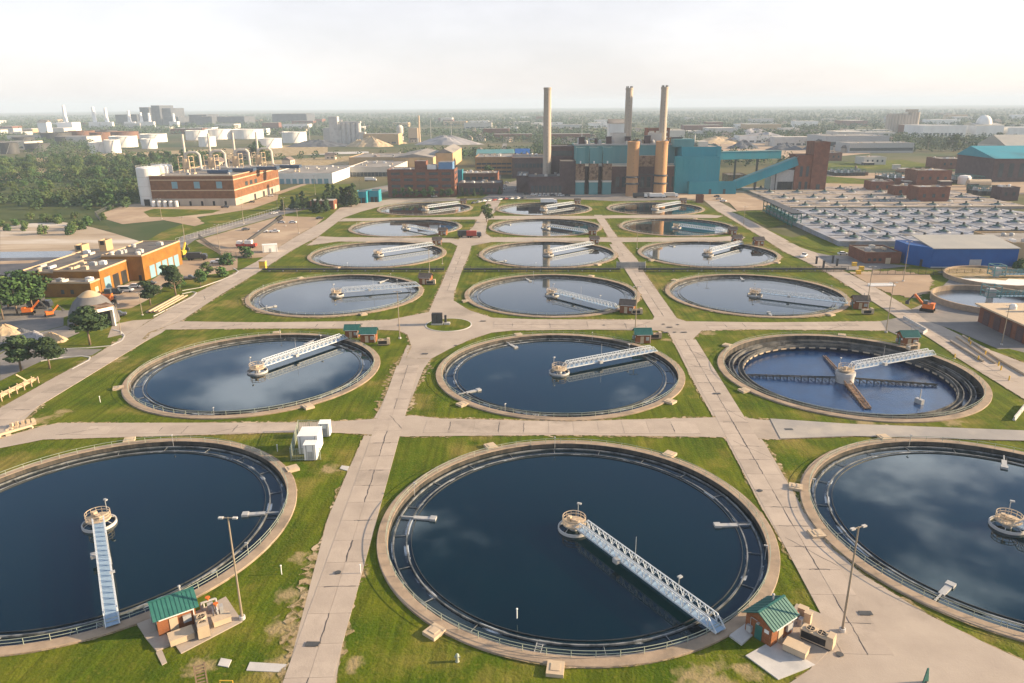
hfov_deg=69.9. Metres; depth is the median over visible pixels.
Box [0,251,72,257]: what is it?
basin
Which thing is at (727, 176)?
rust shed
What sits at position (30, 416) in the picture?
dirt verge
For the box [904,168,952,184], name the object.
works building
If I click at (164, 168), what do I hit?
silo
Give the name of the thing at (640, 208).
clarifier tank
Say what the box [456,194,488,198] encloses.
grass strip
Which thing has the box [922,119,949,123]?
building
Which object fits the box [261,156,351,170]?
meadow
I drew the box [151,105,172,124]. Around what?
steelworks
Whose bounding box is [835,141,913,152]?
grey works
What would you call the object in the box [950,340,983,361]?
pipe length
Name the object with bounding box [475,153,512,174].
building
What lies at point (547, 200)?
truck
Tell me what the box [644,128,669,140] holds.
brick tower
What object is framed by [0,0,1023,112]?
sky
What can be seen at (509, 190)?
yard
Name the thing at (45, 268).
garage annex
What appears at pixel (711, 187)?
conveyor house
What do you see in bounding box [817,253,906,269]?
service yard
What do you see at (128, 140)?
oil tank
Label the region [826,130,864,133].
building
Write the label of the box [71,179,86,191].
leafy tree
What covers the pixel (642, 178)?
window
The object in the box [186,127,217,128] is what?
building
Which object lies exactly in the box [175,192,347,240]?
fence
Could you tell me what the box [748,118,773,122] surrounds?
building
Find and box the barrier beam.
[0,424,33,436]
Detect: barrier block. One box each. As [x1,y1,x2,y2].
[8,422,14,429]
[13,421,20,428]
[19,420,25,426]
[31,418,35,424]
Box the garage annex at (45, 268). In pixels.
[23,250,109,286]
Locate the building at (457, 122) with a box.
[443,121,466,125]
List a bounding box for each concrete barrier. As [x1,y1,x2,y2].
[903,316,926,329]
[1012,405,1023,420]
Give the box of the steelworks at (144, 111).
[139,107,152,121]
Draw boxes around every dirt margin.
[2,441,297,655]
[122,353,379,418]
[242,277,424,317]
[378,442,764,668]
[435,339,685,420]
[477,241,618,267]
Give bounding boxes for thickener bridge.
[980,284,1023,302]
[987,263,1023,277]
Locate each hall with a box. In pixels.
[476,149,513,155]
[512,153,542,177]
[572,142,675,162]
[584,163,674,192]
[904,124,966,136]
[955,146,1023,181]
[965,115,1004,136]
[973,231,1023,260]
[975,230,1023,230]
[978,135,1023,145]
[1003,126,1023,134]
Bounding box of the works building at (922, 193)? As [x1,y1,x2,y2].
[906,185,950,201]
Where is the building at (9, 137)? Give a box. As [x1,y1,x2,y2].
[7,135,40,139]
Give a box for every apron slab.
[137,619,155,634]
[746,643,814,679]
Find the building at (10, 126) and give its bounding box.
[2,126,17,127]
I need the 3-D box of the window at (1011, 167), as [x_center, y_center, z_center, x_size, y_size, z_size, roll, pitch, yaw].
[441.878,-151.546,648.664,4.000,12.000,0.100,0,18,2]
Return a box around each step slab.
[144,630,169,651]
[156,650,166,664]
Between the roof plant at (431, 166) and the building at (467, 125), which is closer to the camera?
the roof plant at (431, 166)
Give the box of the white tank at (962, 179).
[957,175,971,184]
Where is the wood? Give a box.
[0,108,1023,166]
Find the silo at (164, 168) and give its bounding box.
[150,162,172,173]
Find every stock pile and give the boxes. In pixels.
[0,324,19,335]
[17,328,29,332]
[22,330,44,339]
[43,332,67,342]
[286,139,346,146]
[346,139,360,146]
[354,136,392,146]
[414,135,480,144]
[700,136,737,143]
[725,140,758,148]
[731,128,765,134]
[731,131,780,142]
[765,142,802,149]
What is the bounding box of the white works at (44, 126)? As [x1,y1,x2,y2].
[37,120,52,132]
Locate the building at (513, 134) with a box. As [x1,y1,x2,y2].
[492,133,531,139]
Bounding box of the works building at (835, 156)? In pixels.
[829,152,841,160]
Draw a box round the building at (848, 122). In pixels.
[843,120,867,125]
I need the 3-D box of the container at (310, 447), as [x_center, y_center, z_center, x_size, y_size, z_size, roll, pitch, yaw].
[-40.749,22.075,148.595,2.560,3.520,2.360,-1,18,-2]
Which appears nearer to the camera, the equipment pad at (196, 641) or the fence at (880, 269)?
the equipment pad at (196, 641)
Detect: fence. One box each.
[95,200,127,219]
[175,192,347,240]
[198,234,251,258]
[261,266,443,271]
[289,420,319,459]
[289,447,320,460]
[463,266,619,271]
[639,266,848,271]
[872,268,1018,274]
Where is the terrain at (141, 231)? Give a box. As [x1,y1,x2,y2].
[0,105,1023,293]
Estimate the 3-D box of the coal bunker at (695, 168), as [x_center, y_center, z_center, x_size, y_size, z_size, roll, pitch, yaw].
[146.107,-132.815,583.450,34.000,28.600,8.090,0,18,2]
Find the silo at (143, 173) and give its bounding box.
[135,164,159,205]
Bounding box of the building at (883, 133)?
[865,132,894,137]
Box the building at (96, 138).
[57,135,101,144]
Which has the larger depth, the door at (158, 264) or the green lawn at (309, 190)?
the green lawn at (309, 190)
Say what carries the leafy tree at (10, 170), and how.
on the scrub ground at (9, 211)
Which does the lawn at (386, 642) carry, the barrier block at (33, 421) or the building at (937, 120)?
the barrier block at (33, 421)
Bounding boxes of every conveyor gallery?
[721,150,781,182]
[733,156,798,189]
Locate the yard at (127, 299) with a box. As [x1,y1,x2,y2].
[113,257,237,308]
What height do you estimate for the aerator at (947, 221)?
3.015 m
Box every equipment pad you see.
[176,596,242,653]
[778,603,851,664]
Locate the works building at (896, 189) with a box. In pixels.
[887,183,908,195]
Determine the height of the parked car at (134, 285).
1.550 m
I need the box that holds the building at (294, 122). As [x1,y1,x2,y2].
[292,121,315,124]
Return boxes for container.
[262,243,277,252]
[297,426,322,453]
[303,440,318,459]
[318,419,331,436]
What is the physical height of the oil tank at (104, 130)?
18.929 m
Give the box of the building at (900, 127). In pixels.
[897,124,924,132]
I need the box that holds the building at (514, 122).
[513,121,528,124]
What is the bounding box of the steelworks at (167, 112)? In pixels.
[162,108,184,116]
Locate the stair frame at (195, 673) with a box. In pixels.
[193,662,207,682]
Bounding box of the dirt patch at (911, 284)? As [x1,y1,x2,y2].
[850,270,934,297]
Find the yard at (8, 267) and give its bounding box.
[0,257,59,276]
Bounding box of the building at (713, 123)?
[704,122,722,126]
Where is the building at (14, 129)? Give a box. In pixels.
[0,128,21,132]
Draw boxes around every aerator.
[787,197,799,201]
[800,214,813,218]
[809,206,820,211]
[812,218,825,223]
[817,210,831,214]
[818,197,829,201]
[821,222,836,228]
[827,213,842,218]
[831,201,843,205]
[832,227,848,233]
[839,206,850,211]
[839,218,854,223]
[845,232,862,238]
[848,210,862,214]
[851,222,866,228]
[859,213,873,218]
[862,201,874,205]
[864,227,880,233]
[865,193,876,197]
[869,206,880,211]
[874,218,886,223]
[878,209,892,214]
[878,232,894,238]
[886,222,900,228]
[891,213,905,218]
[893,201,905,205]
[898,206,910,211]
[899,227,916,233]
[905,218,919,223]
[910,209,924,214]
[919,222,935,227]
[924,213,938,218]
[927,201,938,205]
[927,206,941,210]
[936,227,950,232]
[940,218,954,223]
[941,209,954,214]
[955,222,970,227]
[956,213,968,218]
[959,201,972,205]
[959,206,971,210]
[972,217,987,223]
[988,206,1001,210]
[989,213,1001,218]
[989,222,1004,227]
[992,201,1004,205]
[1003,209,1016,214]
[1007,217,1021,223]
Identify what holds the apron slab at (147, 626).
on the lawn at (386, 642)
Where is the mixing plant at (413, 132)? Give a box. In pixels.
[408,115,420,141]
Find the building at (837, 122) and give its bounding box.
[834,120,842,124]
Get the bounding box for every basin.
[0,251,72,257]
[827,167,865,175]
[875,172,904,180]
[951,173,985,183]
[966,185,991,195]
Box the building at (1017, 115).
[1008,114,1023,118]
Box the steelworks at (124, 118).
[115,114,139,125]
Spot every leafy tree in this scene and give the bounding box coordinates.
[0,182,5,192]
[0,275,11,306]
[0,275,35,314]
[0,278,16,319]
[4,166,16,176]
[4,181,18,190]
[4,269,26,302]
[8,158,15,166]
[14,166,22,174]
[15,269,52,308]
[18,180,27,187]
[19,161,32,168]
[21,156,32,162]
[21,170,32,178]
[25,163,38,171]
[26,168,40,178]
[29,337,67,368]
[35,181,48,191]
[39,191,53,205]
[44,180,52,187]
[48,163,59,171]
[50,153,60,158]
[59,190,71,202]
[64,165,79,174]
[65,161,79,166]
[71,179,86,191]
[74,158,83,164]
[84,168,93,177]
[87,155,100,165]
[88,165,102,177]
[90,191,104,205]
[91,187,105,196]
[96,155,106,161]
[97,181,104,188]
[98,192,117,203]
[100,161,109,167]
[105,188,115,196]
[110,160,118,167]
[114,155,125,163]
[116,168,126,176]
[122,181,134,189]
[123,153,130,159]
[129,178,137,187]
[134,157,147,166]
[136,152,144,157]
[136,160,147,166]
[172,274,185,290]
[173,164,181,170]
[193,268,208,286]
[199,261,214,275]
[247,141,261,154]
[256,145,270,160]
[262,150,273,163]
[398,187,405,197]
[406,187,413,197]
[420,188,426,195]
[426,186,434,195]
[445,189,453,197]
[480,204,493,221]
[484,165,493,169]
[921,135,936,146]
[944,134,961,151]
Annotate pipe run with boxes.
[262,268,443,269]
[464,268,619,270]
[638,268,845,270]
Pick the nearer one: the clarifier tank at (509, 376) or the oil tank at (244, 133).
the clarifier tank at (509, 376)
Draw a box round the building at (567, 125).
[552,124,581,129]
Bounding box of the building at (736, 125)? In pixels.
[733,123,757,129]
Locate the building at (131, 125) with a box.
[124,123,140,128]
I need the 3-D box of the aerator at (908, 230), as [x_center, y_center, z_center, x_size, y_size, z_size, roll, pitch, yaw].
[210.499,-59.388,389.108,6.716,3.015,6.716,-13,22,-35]
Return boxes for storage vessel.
[965,179,991,186]
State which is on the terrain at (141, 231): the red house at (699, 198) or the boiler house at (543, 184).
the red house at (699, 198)
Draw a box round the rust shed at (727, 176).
[722,173,746,180]
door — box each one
[104,275,111,287]
[112,273,119,286]
[121,270,127,283]
[144,199,150,205]
[149,264,155,277]
[156,261,161,274]
[168,257,173,264]
[169,616,178,630]
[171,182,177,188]
[174,254,179,266]
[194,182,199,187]
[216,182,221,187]
[307,452,312,459]
[322,428,326,435]
[432,315,436,322]
[437,315,441,322]
[754,624,762,640]
[777,182,781,189]
[777,627,783,642]
[782,182,787,189]
[787,182,792,189]
[885,258,890,263]
[969,260,981,265]
[982,311,989,325]
[992,316,1000,331]
[1003,321,1012,336]
[1014,326,1023,342]
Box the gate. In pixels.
[616,261,645,267]
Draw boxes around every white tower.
[61,105,67,121]
[88,107,100,127]
[100,108,113,128]
[124,110,135,122]
[136,112,144,125]
[145,113,155,126]
[169,113,179,126]
[607,119,624,135]
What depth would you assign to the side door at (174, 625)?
99.71 m
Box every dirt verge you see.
[0,200,409,438]
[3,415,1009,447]
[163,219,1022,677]
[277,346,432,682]
[306,213,743,245]
[460,214,722,219]
[692,200,1023,397]
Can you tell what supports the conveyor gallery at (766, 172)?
on the aeration deck at (833, 194)
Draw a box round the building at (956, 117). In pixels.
[951,116,972,119]
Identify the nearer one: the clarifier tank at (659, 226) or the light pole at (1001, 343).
the light pole at (1001, 343)
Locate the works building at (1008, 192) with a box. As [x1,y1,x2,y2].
[990,184,1019,200]
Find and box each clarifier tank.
[0,434,299,656]
[112,330,379,419]
[245,272,423,317]
[307,240,446,267]
[348,217,461,236]
[377,200,472,215]
[377,437,779,677]
[436,331,684,420]
[462,271,639,317]
[479,240,617,267]
[489,217,601,236]
[496,201,591,215]
[606,201,704,214]
[619,217,733,236]
[638,239,780,267]
[665,272,850,317]
[717,332,992,422]
[789,434,1023,641]
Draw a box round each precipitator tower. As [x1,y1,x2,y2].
[575,147,584,194]
[588,147,598,194]
[601,147,612,193]
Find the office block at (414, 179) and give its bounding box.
[387,167,457,196]
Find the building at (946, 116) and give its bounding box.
[943,114,967,118]
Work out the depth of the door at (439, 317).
238.02 m
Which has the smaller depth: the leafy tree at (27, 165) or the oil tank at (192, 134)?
the leafy tree at (27, 165)
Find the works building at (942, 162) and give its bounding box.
[925,156,957,168]
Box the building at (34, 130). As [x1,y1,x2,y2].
[22,129,38,132]
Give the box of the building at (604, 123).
[598,121,606,126]
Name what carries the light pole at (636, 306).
on the road at (888, 637)
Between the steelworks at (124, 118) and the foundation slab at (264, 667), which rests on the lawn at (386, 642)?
the foundation slab at (264, 667)
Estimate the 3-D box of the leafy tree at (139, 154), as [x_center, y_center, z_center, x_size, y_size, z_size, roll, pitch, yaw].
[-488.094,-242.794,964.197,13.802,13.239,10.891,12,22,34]
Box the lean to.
[764,169,793,189]
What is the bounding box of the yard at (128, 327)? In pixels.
[108,319,165,339]
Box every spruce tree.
[278,199,285,210]
[288,196,294,209]
[293,194,301,208]
[299,191,306,207]
[305,197,309,208]
[309,199,315,212]
[315,197,324,212]
[321,193,330,211]
[323,183,333,198]
[330,185,336,198]
[334,188,339,202]
[338,187,342,203]
[341,186,351,206]
[344,186,357,206]
[351,183,359,204]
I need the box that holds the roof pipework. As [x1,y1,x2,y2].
[574,137,696,145]
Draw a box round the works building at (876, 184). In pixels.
[863,179,893,189]
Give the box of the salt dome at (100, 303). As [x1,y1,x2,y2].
[67,290,119,328]
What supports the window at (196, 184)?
in the pump house at (198, 187)
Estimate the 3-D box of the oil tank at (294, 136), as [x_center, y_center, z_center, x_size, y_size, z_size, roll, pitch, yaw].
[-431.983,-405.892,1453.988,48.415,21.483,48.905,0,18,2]
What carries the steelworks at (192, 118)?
on the terrain at (141, 231)
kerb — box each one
[41,356,90,368]
[61,329,124,348]
[154,291,196,315]
[182,268,237,290]
[425,318,471,331]
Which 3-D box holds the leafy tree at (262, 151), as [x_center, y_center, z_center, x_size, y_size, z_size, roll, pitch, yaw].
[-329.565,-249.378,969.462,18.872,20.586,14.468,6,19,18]
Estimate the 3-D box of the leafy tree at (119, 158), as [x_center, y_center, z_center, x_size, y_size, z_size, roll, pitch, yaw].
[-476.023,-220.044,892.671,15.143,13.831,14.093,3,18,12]
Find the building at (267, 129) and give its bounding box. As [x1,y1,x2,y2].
[239,128,269,134]
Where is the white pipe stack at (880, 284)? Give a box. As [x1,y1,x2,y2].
[868,283,895,285]
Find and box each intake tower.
[74,243,89,251]
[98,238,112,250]
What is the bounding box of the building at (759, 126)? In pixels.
[740,124,780,130]
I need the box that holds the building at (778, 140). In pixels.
[769,136,806,145]
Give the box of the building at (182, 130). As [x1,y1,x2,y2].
[170,128,207,133]
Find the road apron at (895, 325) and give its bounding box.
[881,318,920,334]
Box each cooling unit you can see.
[194,611,210,639]
[378,337,389,345]
[426,279,435,284]
[631,308,642,314]
[651,331,661,338]
[799,622,836,650]
[861,308,873,314]
[906,342,919,350]
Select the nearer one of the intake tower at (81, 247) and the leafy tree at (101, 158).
the intake tower at (81, 247)
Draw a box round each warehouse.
[278,165,354,183]
[347,160,407,176]
[349,152,403,164]
[394,148,439,166]
[435,144,461,166]
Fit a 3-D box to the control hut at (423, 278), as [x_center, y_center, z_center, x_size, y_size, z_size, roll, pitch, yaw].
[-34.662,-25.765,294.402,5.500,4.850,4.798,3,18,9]
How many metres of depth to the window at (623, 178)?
586.68 m
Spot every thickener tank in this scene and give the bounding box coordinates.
[930,285,1023,312]
[943,265,1023,289]
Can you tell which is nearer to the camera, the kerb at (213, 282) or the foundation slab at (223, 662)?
the foundation slab at (223, 662)
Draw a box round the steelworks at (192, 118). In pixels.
[188,114,217,124]
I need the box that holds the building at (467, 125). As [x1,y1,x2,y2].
[464,122,491,128]
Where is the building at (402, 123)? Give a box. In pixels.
[393,122,409,126]
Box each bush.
[2,224,11,230]
[10,218,19,225]
[25,213,34,218]
[37,224,48,233]
[39,213,52,222]
[53,213,64,220]
[53,216,61,223]
[64,224,75,234]
[66,221,78,230]
[70,212,78,218]
[77,221,86,229]
[82,215,92,225]
[99,212,106,219]
[214,266,228,276]
[218,252,235,264]
[238,245,253,257]
[1012,258,1023,269]
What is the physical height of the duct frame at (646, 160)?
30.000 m
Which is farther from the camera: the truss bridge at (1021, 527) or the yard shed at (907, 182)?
the yard shed at (907, 182)
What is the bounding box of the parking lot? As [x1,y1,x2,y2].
[196,216,323,257]
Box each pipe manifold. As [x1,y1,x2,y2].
[200,596,217,611]
[211,602,223,615]
[793,611,803,626]
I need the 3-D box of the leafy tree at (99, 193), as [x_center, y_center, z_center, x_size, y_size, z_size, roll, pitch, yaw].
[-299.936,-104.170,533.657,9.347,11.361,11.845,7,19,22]
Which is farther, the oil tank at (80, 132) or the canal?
the oil tank at (80, 132)
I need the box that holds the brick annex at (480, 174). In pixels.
[463,170,498,179]
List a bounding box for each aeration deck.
[739,186,1023,208]
[765,208,1023,246]
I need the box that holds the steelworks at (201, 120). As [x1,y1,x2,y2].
[195,116,223,124]
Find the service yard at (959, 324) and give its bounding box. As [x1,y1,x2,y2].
[946,319,983,329]
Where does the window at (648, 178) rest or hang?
in the turbine hall
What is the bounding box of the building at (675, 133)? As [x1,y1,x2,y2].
[669,130,684,140]
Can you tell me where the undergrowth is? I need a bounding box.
[0,152,181,209]
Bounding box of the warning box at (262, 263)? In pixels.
[258,260,266,268]
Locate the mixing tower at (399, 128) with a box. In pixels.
[396,125,403,139]
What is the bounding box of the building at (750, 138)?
[734,135,777,142]
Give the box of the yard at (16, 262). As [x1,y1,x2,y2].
[0,260,38,263]
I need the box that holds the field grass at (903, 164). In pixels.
[828,160,929,169]
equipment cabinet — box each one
[167,624,194,646]
[211,611,231,627]
[782,636,810,659]
[797,604,808,616]
[803,609,813,624]
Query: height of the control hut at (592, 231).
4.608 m
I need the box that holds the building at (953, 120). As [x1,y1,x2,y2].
[950,119,960,123]
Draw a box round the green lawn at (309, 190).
[276,184,350,207]
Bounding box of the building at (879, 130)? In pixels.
[842,129,891,131]
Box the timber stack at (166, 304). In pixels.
[146,295,187,312]
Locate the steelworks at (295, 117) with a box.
[272,113,314,122]
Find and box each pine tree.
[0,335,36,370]
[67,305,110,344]
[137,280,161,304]
[159,264,177,288]
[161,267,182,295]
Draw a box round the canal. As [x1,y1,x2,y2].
[311,151,368,154]
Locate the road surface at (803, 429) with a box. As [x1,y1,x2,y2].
[770,418,1023,439]
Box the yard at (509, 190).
[387,181,741,204]
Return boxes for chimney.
[543,87,550,173]
[624,86,632,140]
[625,141,639,195]
[652,141,668,193]
[659,85,668,140]
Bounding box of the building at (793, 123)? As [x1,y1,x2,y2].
[791,121,817,127]
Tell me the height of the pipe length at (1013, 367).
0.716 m
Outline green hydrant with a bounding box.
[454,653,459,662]
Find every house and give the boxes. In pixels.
[149,164,279,205]
[215,157,223,164]
[236,151,252,159]
[282,156,294,164]
[310,199,337,208]
[324,153,336,159]
[516,171,528,192]
[528,172,563,194]
[551,144,573,172]
[559,159,575,193]
[687,181,736,193]
[695,194,703,202]
[765,138,769,145]
[841,145,846,152]
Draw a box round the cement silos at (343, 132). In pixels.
[323,116,365,143]
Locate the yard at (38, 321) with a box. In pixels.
[0,303,68,352]
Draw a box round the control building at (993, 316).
[975,303,1023,343]
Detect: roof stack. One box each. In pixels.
[578,137,584,143]
[606,136,611,143]
[624,136,630,143]
[644,135,650,143]
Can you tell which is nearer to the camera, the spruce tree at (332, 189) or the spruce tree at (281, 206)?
the spruce tree at (281, 206)
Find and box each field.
[0,222,139,253]
[717,132,869,158]
[825,172,1023,193]
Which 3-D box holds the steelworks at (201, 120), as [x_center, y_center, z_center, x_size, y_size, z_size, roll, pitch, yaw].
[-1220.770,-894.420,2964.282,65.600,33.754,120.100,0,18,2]
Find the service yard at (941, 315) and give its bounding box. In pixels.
[912,268,1023,351]
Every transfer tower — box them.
[789,154,812,189]
[806,141,830,189]
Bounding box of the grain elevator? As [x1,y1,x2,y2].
[885,109,919,132]
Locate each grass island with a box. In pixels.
[144,209,218,216]
[201,208,276,223]
[426,318,470,330]
[992,349,1023,361]
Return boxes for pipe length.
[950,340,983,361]
[956,336,996,363]
[962,335,1000,360]
[999,359,1023,375]
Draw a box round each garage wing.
[44,276,101,296]
[52,259,129,292]
[101,240,182,280]
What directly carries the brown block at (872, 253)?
on the service yard at (845, 261)
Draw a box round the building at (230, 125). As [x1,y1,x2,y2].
[215,124,240,128]
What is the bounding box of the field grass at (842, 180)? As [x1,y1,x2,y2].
[826,176,960,184]
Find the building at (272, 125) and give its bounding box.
[262,122,281,128]
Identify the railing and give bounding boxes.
[637,241,782,267]
[663,274,846,317]
[800,450,1021,640]
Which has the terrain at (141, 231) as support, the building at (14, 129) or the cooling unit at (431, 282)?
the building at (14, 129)
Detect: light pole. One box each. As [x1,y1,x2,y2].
[218,516,244,620]
[393,291,401,338]
[633,286,640,327]
[839,524,866,632]
[885,282,897,332]
[902,241,912,280]
[1000,305,1013,344]
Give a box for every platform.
[81,498,116,532]
[247,357,267,374]
[329,284,343,296]
[372,250,383,255]
[401,224,409,228]
[541,223,549,228]
[542,249,553,255]
[545,283,558,296]
[549,356,568,375]
[558,502,589,537]
[702,249,713,255]
[747,283,761,296]
[838,357,854,371]
[988,500,1023,535]
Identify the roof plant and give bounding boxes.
[414,160,427,168]
[427,164,436,168]
[438,161,453,168]
[610,133,625,143]
[648,132,661,143]
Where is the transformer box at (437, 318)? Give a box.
[431,312,449,324]
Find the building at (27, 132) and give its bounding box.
[9,131,32,134]
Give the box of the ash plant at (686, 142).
[671,135,707,146]
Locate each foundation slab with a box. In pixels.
[218,658,231,667]
[246,662,286,671]
[340,465,348,470]
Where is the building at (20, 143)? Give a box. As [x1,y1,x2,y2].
[0,140,42,149]
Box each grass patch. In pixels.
[733,211,785,227]
[787,234,843,252]
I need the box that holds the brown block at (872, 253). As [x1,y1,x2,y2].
[848,244,901,263]
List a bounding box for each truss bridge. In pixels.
[90,515,119,627]
[259,333,347,366]
[340,279,420,292]
[379,242,434,252]
[407,224,437,232]
[428,201,459,207]
[546,201,574,207]
[546,224,586,232]
[549,241,593,251]
[553,289,618,308]
[562,343,657,368]
[574,520,725,633]
[657,201,680,206]
[679,223,726,231]
[709,240,742,251]
[758,288,848,303]
[847,346,935,369]
[1013,520,1023,529]
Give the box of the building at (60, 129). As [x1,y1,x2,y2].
[52,127,74,131]
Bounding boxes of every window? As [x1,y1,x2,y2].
[615,177,619,186]
[622,177,625,186]
[640,177,643,186]
[646,177,650,186]
[799,166,802,176]
[805,166,808,176]
[997,163,1003,176]
[1008,163,1014,176]
[1018,163,1023,176]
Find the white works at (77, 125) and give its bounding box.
[56,122,80,130]
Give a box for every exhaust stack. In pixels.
[177,134,231,173]
[203,133,256,171]
[227,133,279,169]
[251,132,301,168]
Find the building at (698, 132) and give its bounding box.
[685,130,704,135]
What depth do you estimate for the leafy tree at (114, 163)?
826.74 m
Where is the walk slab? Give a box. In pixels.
[729,624,752,645]
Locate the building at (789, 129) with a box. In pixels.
[777,128,799,131]
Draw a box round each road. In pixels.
[0,200,408,436]
[0,415,1023,447]
[156,215,1023,682]
[178,185,387,248]
[283,345,456,682]
[309,201,744,245]
[340,215,720,220]
[704,200,1023,397]
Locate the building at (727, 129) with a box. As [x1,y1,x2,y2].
[703,127,735,135]
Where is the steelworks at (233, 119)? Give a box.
[217,116,254,123]
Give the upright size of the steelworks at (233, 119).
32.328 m
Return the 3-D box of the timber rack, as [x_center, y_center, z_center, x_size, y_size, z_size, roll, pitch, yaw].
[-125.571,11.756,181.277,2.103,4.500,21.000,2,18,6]
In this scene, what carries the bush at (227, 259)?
on the yard at (127, 299)
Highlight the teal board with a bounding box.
[922,668,928,682]
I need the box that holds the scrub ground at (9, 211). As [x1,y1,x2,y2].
[0,158,254,230]
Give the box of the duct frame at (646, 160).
[638,155,654,187]
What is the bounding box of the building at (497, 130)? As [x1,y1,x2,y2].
[483,128,508,133]
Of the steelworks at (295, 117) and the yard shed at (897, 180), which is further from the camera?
the steelworks at (295, 117)
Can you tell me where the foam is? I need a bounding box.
[962,278,1023,284]
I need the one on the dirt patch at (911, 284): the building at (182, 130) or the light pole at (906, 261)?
the light pole at (906, 261)
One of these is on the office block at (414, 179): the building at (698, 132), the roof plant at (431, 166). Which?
the roof plant at (431, 166)
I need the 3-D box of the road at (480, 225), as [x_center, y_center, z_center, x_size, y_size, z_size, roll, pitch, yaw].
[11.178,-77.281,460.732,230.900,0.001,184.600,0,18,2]
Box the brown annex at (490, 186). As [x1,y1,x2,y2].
[458,179,502,194]
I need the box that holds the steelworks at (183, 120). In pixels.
[163,116,189,124]
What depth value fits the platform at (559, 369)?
196.11 m
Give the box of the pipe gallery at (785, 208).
[763,200,802,226]
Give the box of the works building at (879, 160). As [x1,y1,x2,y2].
[855,155,886,164]
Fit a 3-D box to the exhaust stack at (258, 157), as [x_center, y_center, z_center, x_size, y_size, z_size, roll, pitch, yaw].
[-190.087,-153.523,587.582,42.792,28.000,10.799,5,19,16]
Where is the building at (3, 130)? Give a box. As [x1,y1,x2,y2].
[0,129,8,134]
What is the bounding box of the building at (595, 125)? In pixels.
[588,122,601,127]
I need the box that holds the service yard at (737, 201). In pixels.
[676,191,769,210]
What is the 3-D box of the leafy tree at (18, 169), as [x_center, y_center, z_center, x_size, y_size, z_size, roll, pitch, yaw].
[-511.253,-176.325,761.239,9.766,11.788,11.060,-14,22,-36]
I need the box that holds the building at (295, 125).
[282,124,311,127]
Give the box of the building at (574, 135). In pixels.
[551,133,590,141]
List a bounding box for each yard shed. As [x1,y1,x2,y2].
[861,162,874,164]
[892,164,900,168]
[894,178,904,183]
[895,170,904,173]
[901,180,912,184]
[937,180,951,185]
[966,183,978,189]
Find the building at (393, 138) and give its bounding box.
[363,133,402,144]
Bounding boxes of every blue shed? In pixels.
[515,149,529,153]
[894,235,1020,267]
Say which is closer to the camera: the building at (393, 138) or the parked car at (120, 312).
the parked car at (120, 312)
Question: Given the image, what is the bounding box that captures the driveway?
[104,184,305,225]
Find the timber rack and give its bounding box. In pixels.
[0,374,38,401]
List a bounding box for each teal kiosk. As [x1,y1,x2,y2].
[357,190,368,202]
[369,189,381,201]
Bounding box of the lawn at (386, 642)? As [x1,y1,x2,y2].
[0,200,1023,682]
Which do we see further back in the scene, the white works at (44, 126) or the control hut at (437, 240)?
the white works at (44, 126)
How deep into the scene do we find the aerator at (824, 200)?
518.06 m
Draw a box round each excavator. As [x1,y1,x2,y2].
[21,300,47,315]
[44,305,64,317]
[98,288,116,304]
[180,242,189,257]
[905,294,935,312]
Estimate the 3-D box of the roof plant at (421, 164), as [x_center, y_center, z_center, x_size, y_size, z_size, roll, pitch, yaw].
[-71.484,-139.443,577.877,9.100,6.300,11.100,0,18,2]
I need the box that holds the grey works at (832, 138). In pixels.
[806,133,889,149]
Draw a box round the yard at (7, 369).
[0,325,101,380]
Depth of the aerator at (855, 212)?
452.03 m
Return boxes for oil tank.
[0,142,19,153]
[11,136,34,140]
[24,143,50,151]
[39,132,71,142]
[54,136,65,145]
[68,130,94,135]
[88,142,104,153]
[89,132,110,141]
[95,130,116,131]
[103,139,121,153]
[108,135,138,147]
[110,131,138,138]
[139,133,167,141]
[140,138,157,148]
[185,130,207,139]
[198,136,215,146]
[204,129,231,139]
[231,129,263,138]
[255,138,281,147]
[281,131,306,142]
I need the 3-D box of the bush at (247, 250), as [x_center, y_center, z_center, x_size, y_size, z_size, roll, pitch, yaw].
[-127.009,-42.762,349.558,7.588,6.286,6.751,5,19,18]
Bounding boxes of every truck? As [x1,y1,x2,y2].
[26,297,53,308]
[186,252,207,259]
[236,215,282,247]
[364,177,376,180]
[457,230,472,236]
[466,230,480,237]
[540,198,556,203]
[633,193,647,197]
[649,193,665,197]
[664,192,677,196]
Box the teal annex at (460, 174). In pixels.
[457,169,462,182]
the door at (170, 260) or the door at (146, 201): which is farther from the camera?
the door at (146, 201)
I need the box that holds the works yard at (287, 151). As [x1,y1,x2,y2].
[0,145,327,179]
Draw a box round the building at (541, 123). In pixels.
[534,122,562,126]
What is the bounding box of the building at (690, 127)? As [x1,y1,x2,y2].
[681,125,721,130]
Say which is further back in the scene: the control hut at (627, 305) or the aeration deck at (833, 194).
the aeration deck at (833, 194)
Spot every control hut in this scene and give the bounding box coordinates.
[146,585,198,635]
[343,322,361,337]
[358,325,378,342]
[417,271,433,283]
[432,235,441,244]
[437,227,447,234]
[460,198,466,203]
[574,198,580,203]
[588,227,597,234]
[589,234,599,243]
[619,297,635,313]
[632,325,652,342]
[679,198,686,203]
[727,225,737,234]
[731,234,742,242]
[741,593,799,646]
[752,235,765,245]
[850,293,871,308]
[895,328,921,345]
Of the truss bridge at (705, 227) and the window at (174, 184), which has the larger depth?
the window at (174, 184)
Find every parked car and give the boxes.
[111,287,123,293]
[117,285,133,291]
[117,310,126,315]
[129,283,140,287]
[183,274,196,279]
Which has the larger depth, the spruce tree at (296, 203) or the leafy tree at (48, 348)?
the spruce tree at (296, 203)
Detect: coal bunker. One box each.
[673,156,719,192]
[675,144,721,180]

